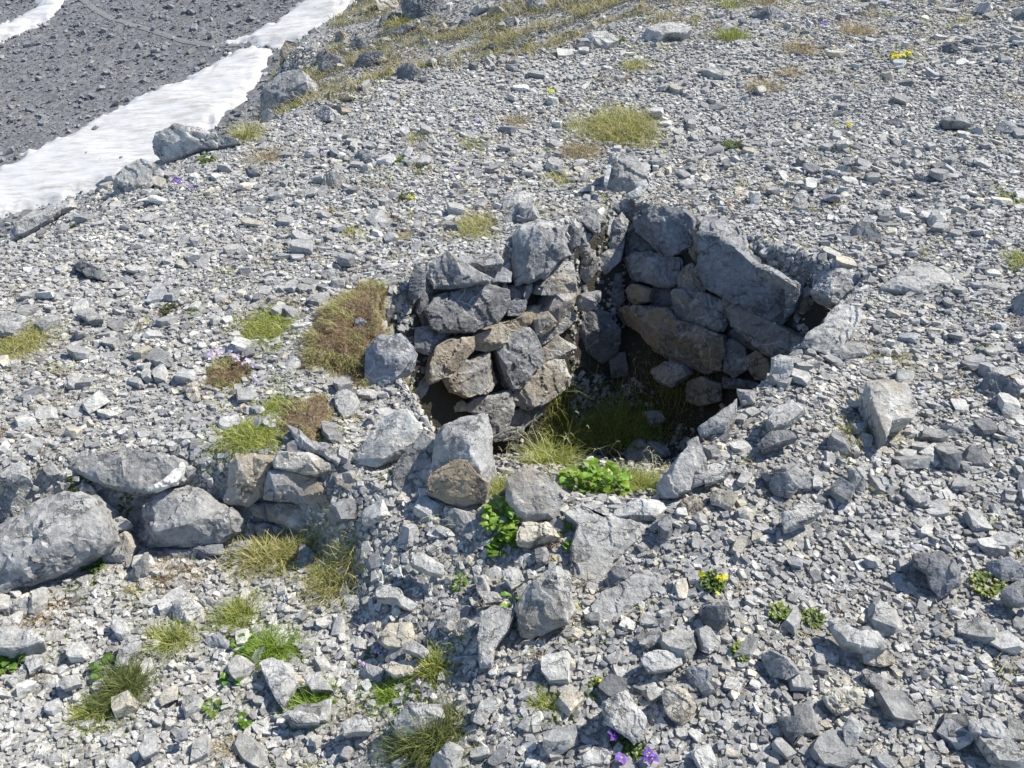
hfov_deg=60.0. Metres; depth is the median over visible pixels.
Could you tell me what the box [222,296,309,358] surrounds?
grass tuft
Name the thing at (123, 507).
plant
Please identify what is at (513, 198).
stone
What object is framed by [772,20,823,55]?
grass tuft
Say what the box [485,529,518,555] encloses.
leafy plant
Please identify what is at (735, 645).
plant
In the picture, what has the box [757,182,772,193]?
stone
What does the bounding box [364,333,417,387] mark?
stone
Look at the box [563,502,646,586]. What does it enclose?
stone
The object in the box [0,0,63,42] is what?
snow patch
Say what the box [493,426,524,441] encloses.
wall stone
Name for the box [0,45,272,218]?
snow patch
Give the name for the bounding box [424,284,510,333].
wall stone
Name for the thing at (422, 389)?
stone
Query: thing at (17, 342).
grass tuft
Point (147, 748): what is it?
stone
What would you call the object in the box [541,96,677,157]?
grass tuft
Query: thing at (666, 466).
dry stalks
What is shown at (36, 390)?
scree stone
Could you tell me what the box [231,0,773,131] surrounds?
sparse grass
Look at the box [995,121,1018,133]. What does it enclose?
stone
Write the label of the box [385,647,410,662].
scree stone
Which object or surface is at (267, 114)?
rock outcrop
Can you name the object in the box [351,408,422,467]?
stone
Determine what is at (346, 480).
wall stone
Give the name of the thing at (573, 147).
grass tuft
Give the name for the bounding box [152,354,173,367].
scree stone
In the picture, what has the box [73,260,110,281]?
stone
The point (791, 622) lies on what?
scree stone
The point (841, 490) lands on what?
scree stone
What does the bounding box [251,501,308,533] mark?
wall stone
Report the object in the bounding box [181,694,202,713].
scree stone
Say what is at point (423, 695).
leafy plant
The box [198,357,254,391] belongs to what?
grass tussock
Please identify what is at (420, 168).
grass tuft
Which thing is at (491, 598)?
stone
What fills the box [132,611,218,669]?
grass tuft
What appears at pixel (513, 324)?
wall stone
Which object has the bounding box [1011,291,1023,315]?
stone
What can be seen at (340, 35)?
rock outcrop
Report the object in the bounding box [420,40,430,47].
rock ledge
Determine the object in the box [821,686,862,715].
stone
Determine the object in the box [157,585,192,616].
scree stone
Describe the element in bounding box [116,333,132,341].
stone
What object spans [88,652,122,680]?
plant
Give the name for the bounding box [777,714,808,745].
stone
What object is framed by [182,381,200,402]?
stone
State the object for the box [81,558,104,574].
plant
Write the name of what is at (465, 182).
grass tuft
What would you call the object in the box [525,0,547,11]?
rock ledge
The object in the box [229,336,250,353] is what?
scree stone
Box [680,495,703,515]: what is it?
stone
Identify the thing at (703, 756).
scree stone
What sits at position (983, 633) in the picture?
scree stone
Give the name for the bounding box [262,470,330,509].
wall stone
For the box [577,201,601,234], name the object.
wall stone
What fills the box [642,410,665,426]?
stone
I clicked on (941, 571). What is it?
stone
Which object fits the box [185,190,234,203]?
grass tuft
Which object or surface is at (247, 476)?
wall stone
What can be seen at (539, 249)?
wall stone
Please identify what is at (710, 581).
leafy plant
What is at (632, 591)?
stone
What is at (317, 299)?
scree stone
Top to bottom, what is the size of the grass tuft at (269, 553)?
0.103 m
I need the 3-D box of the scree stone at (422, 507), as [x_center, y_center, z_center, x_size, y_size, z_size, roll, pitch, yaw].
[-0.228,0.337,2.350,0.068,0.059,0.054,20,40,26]
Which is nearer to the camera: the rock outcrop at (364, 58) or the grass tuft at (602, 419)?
the grass tuft at (602, 419)
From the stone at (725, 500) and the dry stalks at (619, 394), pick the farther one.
the dry stalks at (619, 394)
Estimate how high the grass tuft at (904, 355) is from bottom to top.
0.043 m
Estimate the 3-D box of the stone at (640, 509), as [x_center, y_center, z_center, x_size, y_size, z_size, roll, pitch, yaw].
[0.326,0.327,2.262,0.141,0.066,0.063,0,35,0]
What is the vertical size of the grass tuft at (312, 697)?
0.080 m
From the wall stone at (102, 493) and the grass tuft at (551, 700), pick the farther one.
the wall stone at (102, 493)
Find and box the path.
[81,0,269,48]
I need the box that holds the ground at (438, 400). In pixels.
[0,0,1023,767]
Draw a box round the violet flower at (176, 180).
[172,177,180,184]
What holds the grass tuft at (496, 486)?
on the ground at (438, 400)
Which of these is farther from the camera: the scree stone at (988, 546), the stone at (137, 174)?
the stone at (137, 174)
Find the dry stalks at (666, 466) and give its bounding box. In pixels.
[634,447,669,481]
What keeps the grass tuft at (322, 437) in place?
on the ground at (438, 400)
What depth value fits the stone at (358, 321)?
3.06 m
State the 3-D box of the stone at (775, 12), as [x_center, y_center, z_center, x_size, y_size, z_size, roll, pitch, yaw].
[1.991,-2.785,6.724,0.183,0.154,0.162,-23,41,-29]
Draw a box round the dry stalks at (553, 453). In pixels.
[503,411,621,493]
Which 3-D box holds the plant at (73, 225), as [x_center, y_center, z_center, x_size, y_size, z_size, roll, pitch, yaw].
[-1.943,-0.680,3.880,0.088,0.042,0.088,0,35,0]
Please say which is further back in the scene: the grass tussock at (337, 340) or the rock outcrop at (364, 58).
the rock outcrop at (364, 58)
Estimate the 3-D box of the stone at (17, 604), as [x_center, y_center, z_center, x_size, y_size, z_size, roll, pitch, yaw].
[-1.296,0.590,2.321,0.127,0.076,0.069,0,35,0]
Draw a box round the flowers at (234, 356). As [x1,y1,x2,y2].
[207,349,258,389]
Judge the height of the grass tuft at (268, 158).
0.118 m
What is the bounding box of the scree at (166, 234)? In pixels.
[0,0,1023,767]
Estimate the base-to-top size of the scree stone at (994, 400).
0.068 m
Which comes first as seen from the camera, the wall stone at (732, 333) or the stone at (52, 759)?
the stone at (52, 759)
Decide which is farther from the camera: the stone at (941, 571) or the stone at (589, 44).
the stone at (589, 44)
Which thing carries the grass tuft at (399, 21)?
on the ground at (438, 400)
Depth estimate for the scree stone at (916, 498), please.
2.29 m
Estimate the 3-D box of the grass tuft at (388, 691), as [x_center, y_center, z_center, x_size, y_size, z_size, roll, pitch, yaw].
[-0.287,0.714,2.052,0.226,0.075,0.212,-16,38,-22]
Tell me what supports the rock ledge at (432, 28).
on the ground at (438, 400)
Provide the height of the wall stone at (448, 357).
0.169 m
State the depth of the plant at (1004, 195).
3.92 m
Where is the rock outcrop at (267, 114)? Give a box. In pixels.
[259,107,280,122]
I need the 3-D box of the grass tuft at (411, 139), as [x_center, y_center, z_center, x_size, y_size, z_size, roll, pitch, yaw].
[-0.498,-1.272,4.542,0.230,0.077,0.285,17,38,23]
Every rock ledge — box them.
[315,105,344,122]
[318,54,345,73]
[331,105,350,114]
[335,92,358,101]
[350,35,371,49]
[378,12,405,26]
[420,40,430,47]
[429,26,438,34]
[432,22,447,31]
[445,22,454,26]
[457,15,474,29]
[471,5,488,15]
[482,43,498,54]
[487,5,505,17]
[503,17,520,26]
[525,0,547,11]
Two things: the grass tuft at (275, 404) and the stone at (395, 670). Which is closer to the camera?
the stone at (395, 670)
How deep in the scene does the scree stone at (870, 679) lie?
1.86 m
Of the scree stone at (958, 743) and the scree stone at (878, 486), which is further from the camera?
the scree stone at (878, 486)
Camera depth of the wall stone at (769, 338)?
3.59 m
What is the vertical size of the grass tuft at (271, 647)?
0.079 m
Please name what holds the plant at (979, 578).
on the ground at (438, 400)
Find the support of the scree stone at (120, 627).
on the ground at (438, 400)
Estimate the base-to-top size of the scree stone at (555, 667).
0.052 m
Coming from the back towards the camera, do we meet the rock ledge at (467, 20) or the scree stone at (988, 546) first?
the rock ledge at (467, 20)
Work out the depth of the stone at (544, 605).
2.00 m
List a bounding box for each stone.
[0,312,26,339]
[0,461,32,488]
[0,491,121,593]
[0,596,29,615]
[0,626,46,658]
[1,611,23,626]
[6,664,29,687]
[14,385,45,401]
[15,415,36,428]
[24,654,43,674]
[28,587,47,615]
[34,314,62,333]
[34,673,58,688]
[44,751,62,765]
[58,674,82,691]
[63,373,85,390]
[65,450,196,496]
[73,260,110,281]
[76,308,103,326]
[82,390,109,413]
[97,490,108,500]
[102,531,140,563]
[110,617,130,640]
[111,690,138,717]
[113,158,169,194]
[113,516,132,532]
[115,635,144,666]
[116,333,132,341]
[125,552,149,581]
[135,496,149,512]
[137,738,158,759]
[140,485,246,548]
[145,543,224,559]
[148,595,164,600]
[152,123,241,162]
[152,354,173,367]
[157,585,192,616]
[158,686,179,705]
[172,597,204,622]
[177,731,187,741]
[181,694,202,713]
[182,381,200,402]
[190,732,211,763]
[199,598,224,609]
[203,632,229,651]
[217,415,239,430]
[223,453,274,506]
[224,541,249,558]
[225,655,254,681]
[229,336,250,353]
[231,734,268,767]
[246,165,260,177]
[248,521,288,541]
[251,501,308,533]
[259,657,298,709]
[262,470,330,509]
[273,451,334,476]
[281,710,319,725]
[283,356,301,375]
[285,425,340,468]
[285,440,304,451]
[288,703,321,729]
[296,544,314,568]
[302,672,333,693]
[306,292,329,305]
[320,268,336,280]
[321,171,345,188]
[321,421,343,443]
[327,498,358,526]
[333,470,362,491]
[334,388,359,418]
[341,714,377,737]
[344,594,359,609]
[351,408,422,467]
[355,150,379,162]
[355,318,367,328]
[360,663,385,682]
[362,499,388,525]
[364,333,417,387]
[365,414,383,425]
[373,407,395,416]
[376,0,398,11]
[376,585,404,605]
[377,622,414,649]
[378,278,400,286]
[382,660,420,680]
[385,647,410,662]
[392,433,434,496]
[394,702,444,736]
[397,523,418,548]
[402,639,428,659]
[408,263,425,299]
[409,553,443,578]
[412,496,441,521]
[413,325,450,354]
[414,376,428,400]
[415,291,429,325]
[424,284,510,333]
[425,250,494,291]
[425,336,474,384]
[425,412,496,508]
[430,741,463,767]
[437,607,460,634]
[441,352,497,397]
[445,508,487,545]
[449,652,462,657]
[454,400,466,411]
[455,736,475,758]
[456,617,475,635]
[465,389,514,436]
[470,695,499,725]
[471,324,510,352]
[472,252,503,272]
[472,563,481,575]
[474,574,492,594]
[477,591,502,604]
[477,605,516,668]
[485,267,511,283]
[493,327,543,391]
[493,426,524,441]
[498,304,540,332]
[500,190,534,209]
[501,566,523,591]
[503,209,520,223]
[505,298,526,315]
[505,465,564,520]
[506,202,539,222]
[508,285,522,299]
[509,404,546,427]
[511,219,568,285]
[512,358,571,410]
[514,566,576,639]
[515,521,559,547]
[521,283,532,299]
[528,261,577,337]
[535,547,549,565]
[538,310,575,345]
[541,335,576,361]
[541,651,570,684]
[542,723,577,757]
[556,684,584,716]
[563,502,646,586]
[568,223,582,248]
[575,41,593,52]
[576,290,600,312]
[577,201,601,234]
[579,241,598,282]
[580,311,620,363]
[580,746,612,767]
[591,570,665,625]
[598,673,627,697]
[601,241,624,274]
[602,690,646,744]
[604,151,649,199]
[606,199,619,212]
[607,566,629,586]
[608,351,628,377]
[609,212,628,247]
[611,273,624,309]
[613,498,666,521]
[617,305,727,373]
[622,251,683,287]
[625,229,657,256]
[625,284,655,304]
[625,438,669,460]
[632,205,695,256]
[636,627,661,651]
[640,612,654,627]
[640,650,682,674]
[641,686,663,702]
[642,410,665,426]
[649,286,671,306]
[650,360,693,387]
[656,444,704,498]
[658,514,671,540]
[660,629,697,661]
[661,685,698,724]
[671,288,729,332]
[677,263,707,292]
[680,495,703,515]
[685,376,722,406]
[685,666,712,688]
[687,436,707,488]
[688,228,698,264]
[690,743,716,767]
[694,625,719,653]
[696,230,788,324]
[697,399,736,439]
[698,601,731,632]
[699,215,751,256]
[701,66,724,79]
[704,463,730,486]
[709,489,737,512]
[720,23,740,32]
[722,299,804,357]
[722,338,748,377]
[722,376,759,388]
[727,328,759,351]
[729,11,744,19]
[734,634,757,659]
[737,389,755,407]
[738,506,755,523]
[746,350,770,379]
[748,191,759,204]
[749,7,770,19]
[753,264,796,293]
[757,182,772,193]
[757,430,796,455]
[759,468,798,497]
[760,650,800,679]
[766,402,803,430]
[768,354,792,385]
[768,408,803,416]
[769,6,789,17]
[771,737,796,760]
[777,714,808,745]
[781,461,804,481]
[781,503,822,533]
[781,608,801,635]
[784,280,803,319]
[784,355,801,366]
[786,670,812,691]
[791,192,808,205]
[792,702,819,736]
[795,297,813,314]
[796,474,812,492]
[801,304,861,354]
[808,729,858,767]
[810,267,858,308]
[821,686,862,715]
[826,429,850,456]
[827,619,887,653]
[828,477,854,503]
[831,340,867,360]
[842,716,863,747]
[843,44,855,49]
[846,466,865,491]
[850,221,882,242]
[858,379,919,449]
[860,650,897,666]
[861,669,888,690]
[865,615,903,636]
[867,473,885,493]
[867,600,898,637]
[873,690,921,723]
[880,262,954,294]
[883,118,901,126]
[885,16,902,21]
[893,453,930,468]
[904,488,927,508]
[911,551,961,599]
[912,173,923,180]
[918,443,940,466]
[920,427,948,442]
[926,211,946,226]
[934,442,961,469]
[937,719,973,750]
[939,114,970,129]
[939,713,970,750]
[942,42,958,53]
[956,619,996,644]
[962,509,992,532]
[963,444,990,468]
[967,717,1014,738]
[977,372,1019,402]
[977,537,1004,557]
[986,556,1023,581]
[989,394,997,406]
[989,630,1023,655]
[990,531,1019,554]
[993,236,1012,245]
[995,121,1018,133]
[996,422,1019,442]
[997,392,1020,415]
[1001,578,1023,608]
[1006,714,1022,741]
[1011,8,1023,20]
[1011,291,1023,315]
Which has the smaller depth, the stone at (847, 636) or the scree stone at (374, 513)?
the stone at (847, 636)
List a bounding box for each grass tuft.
[0,312,74,376]
[1,590,85,628]
[47,681,129,748]
[49,566,114,606]
[77,651,164,734]
[105,569,170,610]
[131,554,224,596]
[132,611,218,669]
[179,408,289,484]
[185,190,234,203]
[198,580,278,644]
[200,522,322,586]
[204,723,265,767]
[216,111,272,143]
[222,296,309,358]
[223,615,318,682]
[231,377,309,430]
[233,141,301,169]
[251,492,362,568]
[271,670,355,735]
[275,504,380,612]
[311,422,345,445]
[321,688,377,749]
[329,224,370,244]
[350,657,433,728]
[362,686,485,767]
[375,10,417,37]
[393,228,416,247]
[393,630,466,697]
[398,129,439,144]
[399,162,437,177]
[412,198,509,252]
[448,129,491,156]
[450,172,480,192]
[470,465,511,514]
[493,110,542,132]
[509,429,591,467]
[517,681,574,730]
[532,165,584,191]
[535,361,607,456]
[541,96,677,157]
[544,137,612,160]
[558,347,690,460]
[572,592,607,626]
[597,195,611,254]
[600,323,739,452]
[601,449,665,495]
[612,51,660,73]
[697,15,761,42]
[712,0,762,9]
[740,71,795,98]
[748,0,783,7]
[763,62,811,78]
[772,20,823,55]
[823,411,871,454]
[837,18,892,36]
[877,344,919,368]
[887,430,916,449]
[996,245,1023,276]
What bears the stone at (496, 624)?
on the ground at (438, 400)
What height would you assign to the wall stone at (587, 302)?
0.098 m
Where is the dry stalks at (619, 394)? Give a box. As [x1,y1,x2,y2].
[555,353,655,435]
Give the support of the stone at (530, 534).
on the ground at (438, 400)
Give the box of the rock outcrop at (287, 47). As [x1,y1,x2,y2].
[279,40,298,65]
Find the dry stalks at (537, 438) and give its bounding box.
[501,416,567,455]
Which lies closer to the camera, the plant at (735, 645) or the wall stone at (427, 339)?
the plant at (735, 645)
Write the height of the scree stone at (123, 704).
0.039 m
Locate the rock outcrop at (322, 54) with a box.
[316,48,331,63]
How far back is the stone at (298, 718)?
2.00 m
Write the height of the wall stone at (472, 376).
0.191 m
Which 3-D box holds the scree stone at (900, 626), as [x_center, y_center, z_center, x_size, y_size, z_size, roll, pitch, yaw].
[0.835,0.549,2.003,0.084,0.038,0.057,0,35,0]
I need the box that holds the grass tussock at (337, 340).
[294,276,420,404]
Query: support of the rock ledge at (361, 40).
on the ground at (438, 400)
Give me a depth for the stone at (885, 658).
1.90 m
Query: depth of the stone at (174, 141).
4.51 m
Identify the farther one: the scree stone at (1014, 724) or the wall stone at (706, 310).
the wall stone at (706, 310)
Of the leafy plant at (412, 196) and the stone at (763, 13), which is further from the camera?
the stone at (763, 13)
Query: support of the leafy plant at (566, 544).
on the ground at (438, 400)
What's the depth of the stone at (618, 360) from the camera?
4.07 m
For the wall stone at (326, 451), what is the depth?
2.48 m
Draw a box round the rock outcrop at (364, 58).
[354,51,385,67]
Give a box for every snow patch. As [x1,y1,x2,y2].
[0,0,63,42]
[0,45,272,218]
[225,0,356,48]
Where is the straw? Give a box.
[394,91,412,100]
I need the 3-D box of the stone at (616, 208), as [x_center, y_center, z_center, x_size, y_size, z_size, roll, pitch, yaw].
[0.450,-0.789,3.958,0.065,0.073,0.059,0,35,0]
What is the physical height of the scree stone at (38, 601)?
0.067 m
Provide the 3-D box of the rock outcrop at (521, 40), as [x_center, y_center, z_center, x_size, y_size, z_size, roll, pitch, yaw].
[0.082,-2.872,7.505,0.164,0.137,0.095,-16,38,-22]
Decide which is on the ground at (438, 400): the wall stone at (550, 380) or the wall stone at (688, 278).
the wall stone at (550, 380)
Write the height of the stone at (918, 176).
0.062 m
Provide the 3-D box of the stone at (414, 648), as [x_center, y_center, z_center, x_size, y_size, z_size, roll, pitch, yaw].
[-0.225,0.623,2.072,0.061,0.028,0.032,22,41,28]
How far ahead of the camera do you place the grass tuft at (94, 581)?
2.38 m
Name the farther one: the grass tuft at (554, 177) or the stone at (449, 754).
the grass tuft at (554, 177)
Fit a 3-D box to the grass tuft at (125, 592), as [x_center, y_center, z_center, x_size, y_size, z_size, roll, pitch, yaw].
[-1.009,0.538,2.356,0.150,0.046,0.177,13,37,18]
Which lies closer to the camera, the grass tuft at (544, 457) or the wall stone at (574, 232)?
the grass tuft at (544, 457)
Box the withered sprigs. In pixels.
[0,0,1023,767]
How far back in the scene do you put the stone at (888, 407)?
2.47 m
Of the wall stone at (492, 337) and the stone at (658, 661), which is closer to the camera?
the stone at (658, 661)
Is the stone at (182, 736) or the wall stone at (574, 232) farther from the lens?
the wall stone at (574, 232)
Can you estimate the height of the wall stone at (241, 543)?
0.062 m
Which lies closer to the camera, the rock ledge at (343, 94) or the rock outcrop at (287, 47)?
the rock ledge at (343, 94)
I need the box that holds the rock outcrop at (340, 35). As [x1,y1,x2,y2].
[334,30,347,41]
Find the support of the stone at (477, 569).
on the ground at (438, 400)
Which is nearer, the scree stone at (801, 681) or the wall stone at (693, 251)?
the scree stone at (801, 681)
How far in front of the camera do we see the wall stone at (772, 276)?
3.41 m
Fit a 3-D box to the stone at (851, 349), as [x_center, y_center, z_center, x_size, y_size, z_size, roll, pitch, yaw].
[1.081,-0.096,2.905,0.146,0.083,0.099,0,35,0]
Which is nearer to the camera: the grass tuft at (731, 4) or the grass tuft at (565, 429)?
the grass tuft at (565, 429)
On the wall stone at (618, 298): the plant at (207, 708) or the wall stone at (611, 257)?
the wall stone at (611, 257)
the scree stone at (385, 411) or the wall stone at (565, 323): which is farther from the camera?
the wall stone at (565, 323)
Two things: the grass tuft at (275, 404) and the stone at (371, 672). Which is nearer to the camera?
the stone at (371, 672)
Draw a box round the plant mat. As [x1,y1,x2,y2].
[277,391,339,441]
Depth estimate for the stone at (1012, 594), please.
1.99 m
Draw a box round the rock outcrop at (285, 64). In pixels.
[281,57,294,68]
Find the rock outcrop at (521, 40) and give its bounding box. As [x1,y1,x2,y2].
[513,36,531,47]
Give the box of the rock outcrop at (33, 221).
[10,198,76,240]
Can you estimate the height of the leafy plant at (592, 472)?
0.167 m
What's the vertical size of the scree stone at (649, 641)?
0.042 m
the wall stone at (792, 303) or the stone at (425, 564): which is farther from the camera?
the wall stone at (792, 303)
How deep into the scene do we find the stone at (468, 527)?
2.29 m
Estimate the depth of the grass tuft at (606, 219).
3.92 m
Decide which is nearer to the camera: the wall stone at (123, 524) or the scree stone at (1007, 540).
the scree stone at (1007, 540)
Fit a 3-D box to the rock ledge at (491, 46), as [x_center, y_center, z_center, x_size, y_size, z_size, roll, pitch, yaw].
[-0.168,-2.870,7.729,0.153,0.218,0.224,13,37,18]
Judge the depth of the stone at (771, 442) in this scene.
2.38 m
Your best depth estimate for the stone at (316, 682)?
2.08 m
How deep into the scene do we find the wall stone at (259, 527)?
2.51 m
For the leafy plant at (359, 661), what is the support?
on the ground at (438, 400)
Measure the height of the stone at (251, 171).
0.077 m
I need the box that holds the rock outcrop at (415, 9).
[400,0,445,20]
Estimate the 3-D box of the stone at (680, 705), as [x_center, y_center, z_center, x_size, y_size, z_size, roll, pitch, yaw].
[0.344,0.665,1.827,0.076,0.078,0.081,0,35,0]
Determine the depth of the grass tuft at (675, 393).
3.96 m
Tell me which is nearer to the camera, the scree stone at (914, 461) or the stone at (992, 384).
the scree stone at (914, 461)
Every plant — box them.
[0,653,25,676]
[66,463,94,492]
[69,223,77,228]
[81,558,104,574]
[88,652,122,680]
[117,494,133,517]
[159,302,178,315]
[197,154,217,164]
[201,698,220,718]
[218,670,241,685]
[230,633,255,656]
[237,712,251,728]
[353,658,364,666]
[364,648,381,657]
[392,157,403,163]
[398,191,415,201]
[406,679,426,703]
[449,573,467,592]
[479,493,521,548]
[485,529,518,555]
[499,591,520,607]
[546,87,557,92]
[552,520,571,550]
[556,457,632,495]
[584,676,604,700]
[607,729,626,746]
[698,569,727,596]
[721,139,744,150]
[730,641,749,662]
[768,601,790,622]
[800,607,825,630]
[890,51,913,60]
[968,570,1007,597]
[993,192,1023,203]
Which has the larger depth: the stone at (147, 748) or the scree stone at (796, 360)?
the scree stone at (796, 360)
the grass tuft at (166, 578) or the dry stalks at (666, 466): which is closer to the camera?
the grass tuft at (166, 578)
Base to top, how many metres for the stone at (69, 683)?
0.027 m
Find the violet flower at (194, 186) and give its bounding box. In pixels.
[186,184,198,195]
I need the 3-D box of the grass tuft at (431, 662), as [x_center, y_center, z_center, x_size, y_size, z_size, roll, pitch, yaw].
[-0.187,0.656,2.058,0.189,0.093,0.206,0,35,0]
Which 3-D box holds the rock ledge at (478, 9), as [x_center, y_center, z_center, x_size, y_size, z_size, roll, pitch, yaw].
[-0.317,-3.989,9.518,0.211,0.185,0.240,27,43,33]
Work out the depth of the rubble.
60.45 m
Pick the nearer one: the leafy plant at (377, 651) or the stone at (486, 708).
the stone at (486, 708)
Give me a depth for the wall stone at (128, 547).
2.45 m
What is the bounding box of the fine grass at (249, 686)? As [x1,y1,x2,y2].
[9,460,517,767]
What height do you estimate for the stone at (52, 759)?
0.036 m
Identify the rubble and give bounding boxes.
[0,0,357,237]
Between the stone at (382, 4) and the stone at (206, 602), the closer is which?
the stone at (206, 602)
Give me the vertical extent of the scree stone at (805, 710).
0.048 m
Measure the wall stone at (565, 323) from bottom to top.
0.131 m
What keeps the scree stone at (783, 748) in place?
on the ground at (438, 400)
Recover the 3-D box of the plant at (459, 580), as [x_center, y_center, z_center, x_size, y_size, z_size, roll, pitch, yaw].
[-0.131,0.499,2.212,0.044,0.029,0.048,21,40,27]
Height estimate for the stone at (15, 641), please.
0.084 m
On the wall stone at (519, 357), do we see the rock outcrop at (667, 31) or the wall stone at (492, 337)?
the wall stone at (492, 337)
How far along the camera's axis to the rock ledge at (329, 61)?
9.21 m
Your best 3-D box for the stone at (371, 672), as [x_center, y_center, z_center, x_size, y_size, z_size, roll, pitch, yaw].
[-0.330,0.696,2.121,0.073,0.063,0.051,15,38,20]
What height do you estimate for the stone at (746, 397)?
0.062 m
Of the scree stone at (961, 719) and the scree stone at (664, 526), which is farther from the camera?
the scree stone at (664, 526)
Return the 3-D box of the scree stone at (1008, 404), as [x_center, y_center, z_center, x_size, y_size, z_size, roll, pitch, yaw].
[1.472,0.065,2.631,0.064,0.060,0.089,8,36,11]
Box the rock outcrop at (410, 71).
[396,61,423,80]
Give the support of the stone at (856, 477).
on the ground at (438, 400)
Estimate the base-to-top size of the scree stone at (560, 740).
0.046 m
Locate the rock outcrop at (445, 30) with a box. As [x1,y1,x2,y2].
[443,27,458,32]
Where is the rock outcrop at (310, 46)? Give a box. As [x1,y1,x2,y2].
[305,42,318,50]
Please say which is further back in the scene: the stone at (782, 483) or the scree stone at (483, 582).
the stone at (782, 483)
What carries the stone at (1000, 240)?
on the ground at (438, 400)
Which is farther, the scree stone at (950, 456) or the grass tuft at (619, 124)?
the grass tuft at (619, 124)
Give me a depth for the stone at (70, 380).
2.78 m
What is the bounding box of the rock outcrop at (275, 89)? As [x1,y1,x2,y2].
[260,70,318,110]
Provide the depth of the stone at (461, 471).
2.33 m
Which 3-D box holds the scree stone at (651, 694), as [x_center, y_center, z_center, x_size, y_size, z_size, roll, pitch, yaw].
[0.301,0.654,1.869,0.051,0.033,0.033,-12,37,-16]
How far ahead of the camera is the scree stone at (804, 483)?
2.31 m
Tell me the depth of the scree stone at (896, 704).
1.80 m
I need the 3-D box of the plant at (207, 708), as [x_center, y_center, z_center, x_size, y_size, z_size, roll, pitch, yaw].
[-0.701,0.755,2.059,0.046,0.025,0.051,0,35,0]
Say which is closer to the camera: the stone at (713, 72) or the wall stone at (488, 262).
the wall stone at (488, 262)
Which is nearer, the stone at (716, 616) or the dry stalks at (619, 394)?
the stone at (716, 616)
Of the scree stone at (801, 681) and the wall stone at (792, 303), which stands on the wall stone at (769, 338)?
the wall stone at (792, 303)
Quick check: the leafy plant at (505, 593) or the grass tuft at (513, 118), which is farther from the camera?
the grass tuft at (513, 118)
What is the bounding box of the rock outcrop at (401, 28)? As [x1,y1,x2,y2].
[384,24,415,37]
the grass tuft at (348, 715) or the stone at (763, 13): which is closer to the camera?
the grass tuft at (348, 715)
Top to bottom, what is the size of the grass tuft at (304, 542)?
0.190 m
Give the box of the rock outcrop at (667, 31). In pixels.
[641,22,691,41]
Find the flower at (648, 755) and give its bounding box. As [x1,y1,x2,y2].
[612,740,658,764]
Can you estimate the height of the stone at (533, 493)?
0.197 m
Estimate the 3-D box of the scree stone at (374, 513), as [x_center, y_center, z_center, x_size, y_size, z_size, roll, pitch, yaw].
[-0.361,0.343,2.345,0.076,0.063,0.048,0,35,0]
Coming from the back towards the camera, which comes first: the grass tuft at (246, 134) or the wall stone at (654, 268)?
the grass tuft at (246, 134)
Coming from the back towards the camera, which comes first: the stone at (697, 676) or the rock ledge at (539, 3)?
the rock ledge at (539, 3)
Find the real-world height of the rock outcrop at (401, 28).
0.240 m
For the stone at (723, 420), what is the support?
on the ground at (438, 400)
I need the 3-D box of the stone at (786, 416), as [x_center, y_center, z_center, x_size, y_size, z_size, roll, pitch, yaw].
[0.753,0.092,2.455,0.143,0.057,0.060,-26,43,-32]
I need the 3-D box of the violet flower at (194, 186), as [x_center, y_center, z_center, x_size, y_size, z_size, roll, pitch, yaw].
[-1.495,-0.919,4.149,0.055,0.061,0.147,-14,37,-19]
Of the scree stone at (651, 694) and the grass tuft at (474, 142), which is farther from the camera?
the grass tuft at (474, 142)
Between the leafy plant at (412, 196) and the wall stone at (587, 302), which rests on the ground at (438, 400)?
the leafy plant at (412, 196)
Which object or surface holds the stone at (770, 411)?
on the stone at (786, 416)
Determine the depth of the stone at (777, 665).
1.86 m
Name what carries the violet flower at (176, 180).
on the ground at (438, 400)
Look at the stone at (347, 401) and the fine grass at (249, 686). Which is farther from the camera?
the stone at (347, 401)
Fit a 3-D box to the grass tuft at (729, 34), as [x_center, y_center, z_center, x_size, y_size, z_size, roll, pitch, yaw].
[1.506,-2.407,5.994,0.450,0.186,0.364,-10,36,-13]
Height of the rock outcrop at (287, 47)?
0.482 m
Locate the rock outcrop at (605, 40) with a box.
[583,31,619,49]
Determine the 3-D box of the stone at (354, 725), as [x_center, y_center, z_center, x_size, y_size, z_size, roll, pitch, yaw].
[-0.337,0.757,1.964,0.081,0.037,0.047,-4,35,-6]
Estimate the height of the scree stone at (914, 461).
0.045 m
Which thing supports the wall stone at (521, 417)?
on the ground at (438, 400)
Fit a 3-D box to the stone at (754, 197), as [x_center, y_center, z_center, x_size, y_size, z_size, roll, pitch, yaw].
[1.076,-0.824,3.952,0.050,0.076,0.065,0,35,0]
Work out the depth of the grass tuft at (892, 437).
2.50 m
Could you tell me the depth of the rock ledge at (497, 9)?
9.16 m
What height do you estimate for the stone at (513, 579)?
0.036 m
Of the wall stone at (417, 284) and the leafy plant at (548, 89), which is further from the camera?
the leafy plant at (548, 89)
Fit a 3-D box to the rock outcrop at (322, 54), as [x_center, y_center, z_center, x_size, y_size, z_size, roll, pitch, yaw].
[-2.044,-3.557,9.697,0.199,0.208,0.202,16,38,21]
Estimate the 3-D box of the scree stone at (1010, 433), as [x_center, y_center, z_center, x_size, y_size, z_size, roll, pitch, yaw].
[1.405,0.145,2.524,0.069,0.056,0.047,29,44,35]
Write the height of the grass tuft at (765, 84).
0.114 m
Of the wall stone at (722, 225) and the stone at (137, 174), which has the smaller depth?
the wall stone at (722, 225)

